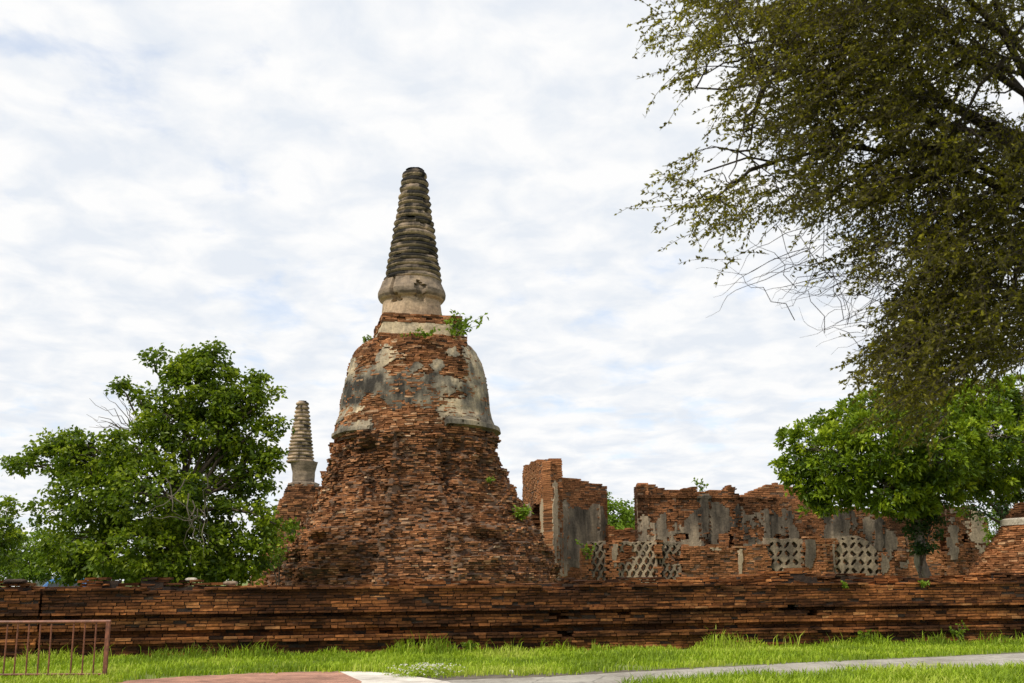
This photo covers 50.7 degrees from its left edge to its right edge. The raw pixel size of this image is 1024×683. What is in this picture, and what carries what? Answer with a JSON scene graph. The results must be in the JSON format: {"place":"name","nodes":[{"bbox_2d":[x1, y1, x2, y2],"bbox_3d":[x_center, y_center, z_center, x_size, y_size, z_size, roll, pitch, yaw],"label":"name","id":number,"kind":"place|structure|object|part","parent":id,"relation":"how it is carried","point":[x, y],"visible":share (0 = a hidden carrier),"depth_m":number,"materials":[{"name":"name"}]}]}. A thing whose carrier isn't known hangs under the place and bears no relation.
{"place":"outdoors","nodes":[
{"label":"outdoors","id":0,"kind":"place"},
{"bbox_2d":[121,671,361,682],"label":"pavement","id":1,"kind":"structure","parent":0,"point":[311,677],"depth_m":17.54,"materials":[{"name":"pink brick"}]},
{"bbox_2d":[0,580,1023,682],"bbox_3d":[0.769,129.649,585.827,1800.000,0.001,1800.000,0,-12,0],"label":"ground","id":2,"kind":"structure","parent":0,"point":[246,584],"depth_m":19.81,"materials":[{"name":"green plant"}]},
{"bbox_2d":[0,493,39,574],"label":"distant tree","id":3,"kind":"object","parent":2,"relation":"on","point":[10,539],"visible":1,"depth_m":51.23,"materials":[{"name":"green plant"}]},
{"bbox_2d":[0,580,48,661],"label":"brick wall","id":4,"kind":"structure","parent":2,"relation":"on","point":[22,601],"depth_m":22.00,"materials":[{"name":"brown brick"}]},
{"bbox_2d":[3,579,27,583],"bbox_3d":[-10.357,5.004,22.523,0.483,0.109,0.323,2,-13,-10],"label":"loose stone","id":5,"kind":"object","parent":4,"relation":"on","point":[14,581],"visible":1,"depth_m":22.40,"materials":[{"name":"grey stone"}]},
{"bbox_2d":[0,526,74,586],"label":"distant tree","id":6,"kind":"object","parent":2,"relation":"on","point":[25,570],"visible":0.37,"depth_m":62.22,"materials":[{"name":"green plant"}]},
{"bbox_2d":[31,575,59,585],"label":"parked car","id":7,"kind":"object","parent":2,"relation":"on","point":[38,583],"visible":0.01,"depth_m":63.38,"materials":[{"name":"white paint"}]},
{"bbox_2d":[0,620,110,675],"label":"railing","id":8,"kind":"object","parent":2,"relation":"on","point":[106,643],"visible":0.96,"depth_m":17.80,"materials":[{"name":"metal"}]},
{"bbox_2d":[43,578,87,588],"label":"parked car","id":9,"kind":"object","parent":2,"relation":"on","point":[47,584],"visible":0.02,"depth_m":61.57,"materials":[{"name":"blue paint"}]},
{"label":"window","id":10,"kind":"part","parent":9,"relation":"part of","materials":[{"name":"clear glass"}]},
{"bbox_2d":[49,525,97,573],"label":"distant tree","id":11,"kind":"object","parent":2,"relation":"on","point":[75,540],"visible":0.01,"depth_m":68.59,"materials":[{"name":"green plant"}]},
{"bbox_2d":[0,336,306,586],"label":"broadleaf tree","id":12,"kind":"object","parent":2,"relation":"on","point":[179,507],"visible":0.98,"depth_m":30.36,"materials":[{"name":"green plant"}]},
{"bbox_2d":[266,523,291,584],"bbox_3d":[-7.632,7.424,34.166,1.364,3.378,1.169,0,-12,0],"label":"shrub","id":13,"kind":"object","parent":2,"relation":"on","point":[278,559],"visible":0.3,"depth_m":34.24,"materials":[{"name":"green plant"}]},
{"bbox_2d":[247,400,319,585],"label":"chedi","id":14,"kind":"structure","parent":2,"relation":"on","point":[297,498],"depth_m":61.25,"materials":[{"name":"stone"}]},
{"bbox_2d":[342,671,449,682],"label":"concrete slab","id":15,"kind":"structure","parent":2,"relation":"on","point":[370,677],"depth_m":17.49,"materials":[{"name":"white concrete"}]},
{"bbox_2d":[262,167,560,586],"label":"chedi","id":16,"kind":"structure","parent":2,"relation":"on","point":[405,490],"depth_m":35.56,"materials":[{"name":"brick"}]},
{"bbox_2d":[284,533,295,543],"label":"wild plant","id":17,"kind":"object","parent":16,"relation":"on","point":[292,539],"visible":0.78,"depth_m":34.73,"materials":[{"name":"green plant"}]},
{"bbox_2d":[362,335,371,342],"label":"wild plant","id":18,"kind":"object","parent":16,"relation":"on","point":[365,339],"visible":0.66,"depth_m":38.55,"materials":[{"name":"green plant"}]},
{"bbox_2d":[413,326,440,338],"bbox_3d":[-2.844,-0.315,36.679,1.048,0.440,0.430,-4,-13,17],"label":"wild plant","id":19,"kind":"object","parent":16,"relation":"on","point":[426,334],"visible":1,"depth_m":36.70,"materials":[{"name":"green plant"}]},
{"bbox_2d":[441,310,488,339],"bbox_3d":[-1.876,-0.516,37.841,2.118,1.341,1.408,0,-12,0],"label":"wild plant","id":20,"kind":"object","parent":16,"relation":"on","point":[464,326],"visible":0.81,"depth_m":37.80,"materials":[{"name":"green plant"}]},
{"bbox_2d":[485,476,494,482],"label":"wild plant","id":21,"kind":"object","parent":16,"relation":"on","point":[488,479],"visible":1,"depth_m":35.76,"materials":[{"name":"green plant"}]},
{"bbox_2d":[512,504,533,520],"bbox_3d":[0.364,5.663,35.718,0.756,0.607,0.439,0,-12,0],"label":"wild plant","id":22,"kind":"object","parent":16,"relation":"on","point":[526,512],"visible":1,"depth_m":35.66,"materials":[{"name":"green plant"}]},
{"bbox_2d":[461,640,479,651],"bbox_3d":[-0.902,6.588,23.260,0.428,0.321,0.296,0,-12,0],"label":"weed","id":23,"kind":"object","parent":2,"relation":"on","point":[468,644],"visible":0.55,"depth_m":23.25,"materials":[{"name":"green plant"}]},
{"bbox_2d":[36,568,1023,660],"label":"brick wall","id":24,"kind":"structure","parent":2,"relation":"on","point":[146,613],"depth_m":23.96,"materials":[{"name":"brown brick"}]},
{"bbox_2d":[223,581,237,585],"bbox_3d":[-6.064,5.202,23.240,0.320,0.098,0.231,0,-12,0],"label":"loose stone","id":25,"kind":"object","parent":24,"relation":"on","point":[230,583],"visible":1,"depth_m":23.15,"materials":[{"name":"grey stone"}]},
{"bbox_2d":[841,580,848,588],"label":"wild plant","id":26,"kind":"object","parent":24,"relation":"attached to","point":[845,585],"visible":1,"depth_m":25.32,"materials":[{"name":"green plant"}]},
{"bbox_2d":[917,580,929,586],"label":"wild plant","id":27,"kind":"object","parent":24,"relation":"attached to","point":[922,582],"visible":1,"depth_m":25.70,"materials":[{"name":"green plant"}]},
{"bbox_2d":[522,458,608,583],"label":"ruined hall","id":28,"kind":"structure","parent":2,"relation":"on","point":[567,512],"depth_m":47.38,"materials":[{"name":"brick"}]},
{"bbox_2d":[607,491,634,529],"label":"distant tree","id":29,"kind":"object","parent":2,"relation":"on","point":[622,520],"visible":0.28,"depth_m":83.49,"materials":[{"name":"green plant"}]},
{"bbox_2d":[607,524,635,579],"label":"brick wall","id":30,"kind":"structure","parent":2,"relation":"on","point":[626,534],"depth_m":50.41,"materials":[{"name":"brown brick"}]},
{"bbox_2d":[579,536,894,582],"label":"balustrade","id":31,"kind":"object","parent":2,"relation":"on","point":[816,555],"visible":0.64,"depth_m":43.12,"materials":[{"name":"brick"}]},
{"bbox_2d":[575,539,596,558],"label":"wild plant","id":32,"kind":"object","parent":31,"relation":"attached to","point":[587,549],"visible":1,"depth_m":41.94,"materials":[{"name":"green plant"}]},
{"bbox_2d":[634,482,989,582],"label":"ruined hall","id":33,"kind":"structure","parent":2,"relation":"on","point":[727,516],"depth_m":47.86,"materials":[{"name":"brick"}]},
{"bbox_2d":[692,477,708,491],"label":"wild plant","id":34,"kind":"object","parent":33,"relation":"on","point":[701,484],"visible":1,"depth_m":47.08,"materials":[{"name":"green plant"}]},
{"bbox_2d":[719,534,728,547],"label":"blocked doorway","id":35,"kind":"structure","parent":33,"relation":"in","point":[720,537],"depth_m":47.19,"materials":[{"name":"brick"}]},
{"bbox_2d":[894,536,906,560],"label":"blocked doorway","id":36,"kind":"structure","parent":33,"relation":"in","point":[902,539],"depth_m":48.38,"materials":[{"name":"brick"}]},
{"bbox_2d":[614,0,1023,466],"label":"overhanging tree","id":37,"kind":"object","parent":2,"relation":"on","point":[947,311],"visible":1,"depth_m":9.33,"materials":[{"name":"green plant"}]},
{"bbox_2d":[857,629,872,643],"bbox_3d":[8.138,6.867,24.984,0.346,0.403,0.245,2,-13,-10],"label":"weed","id":38,"kind":"object","parent":2,"relation":"on","point":[860,632],"visible":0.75,"depth_m":24.96,"materials":[{"name":"green plant"}]},
{"bbox_2d":[767,373,1023,580],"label":"spreading tree","id":39,"kind":"object","parent":2,"relation":"on","point":[969,454],"visible":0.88,"depth_m":35.48,"materials":[{"name":"green plant"}]},
{"bbox_2d":[881,498,949,580],"bbox_3d":[13.588,7.255,36.078,2.316,4.292,1.641,0,-12,0],"label":"creeper clad trunk","id":40,"kind":"object","parent":2,"relation":"on","point":[918,548],"visible":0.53,"depth_m":36.11,"materials":[{"name":"green plant"}]},
{"bbox_2d":[949,620,969,642],"bbox_3d":[10.600,6.844,25.432,0.534,0.571,0.404,10,-16,-40],"label":"weed","id":41,"kind":"object","parent":2,"relation":"on","point":[959,631],"visible":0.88,"depth_m":25.42,"materials":[{"name":"green plant"}]},
{"bbox_2d":[942,429,1023,525],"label":"dark tree","id":42,"kind":"object","parent":2,"relation":"on","point":[1002,511],"visible":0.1,"depth_m":42.38,"materials":[{"name":"green plant"}]},
{"bbox_2d":[978,509,1001,550],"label":"shrub","id":43,"kind":"object","parent":2,"relation":"on","point":[989,536],"visible":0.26,"depth_m":45.33,"materials":[{"name":"green plant"}]},
{"bbox_2d":[966,502,1023,577],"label":"chedi stump","id":44,"kind":"object","parent":2,"relation":"on","point":[1004,551],"visible":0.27,"depth_m":33.85,"materials":[{"name":"brick"}]},
{"bbox_2d":[0,0,1023,580],"label":"sky","id":45,"kind":"structure","parent":0,"point":[174,173],"materials":[{"name":"white"}]},
{"bbox_2d":[417,652,1023,680],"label":"dirt shoulder","id":46,"kind":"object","parent":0,"point":[457,677],"visible":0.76,"depth_m":18.03},
{"bbox_2d":[384,663,464,677],"bbox_3d":[-1.520,5.466,17.916,1.388,0.250,0.929,-4,-13,17],"label":"flowering weed","id":47,"kind":"object","parent":46,"relation":"on","point":[426,670],"visible":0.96,"depth_m":17.90,"materials":[{"name":"green plant"}]},
{"bbox_2d":[446,653,1023,682],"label":"path","id":48,"kind":"structure","parent":0,"point":[611,677],"depth_m":19.05,"materials":[{"name":"concrete"}]}
]}

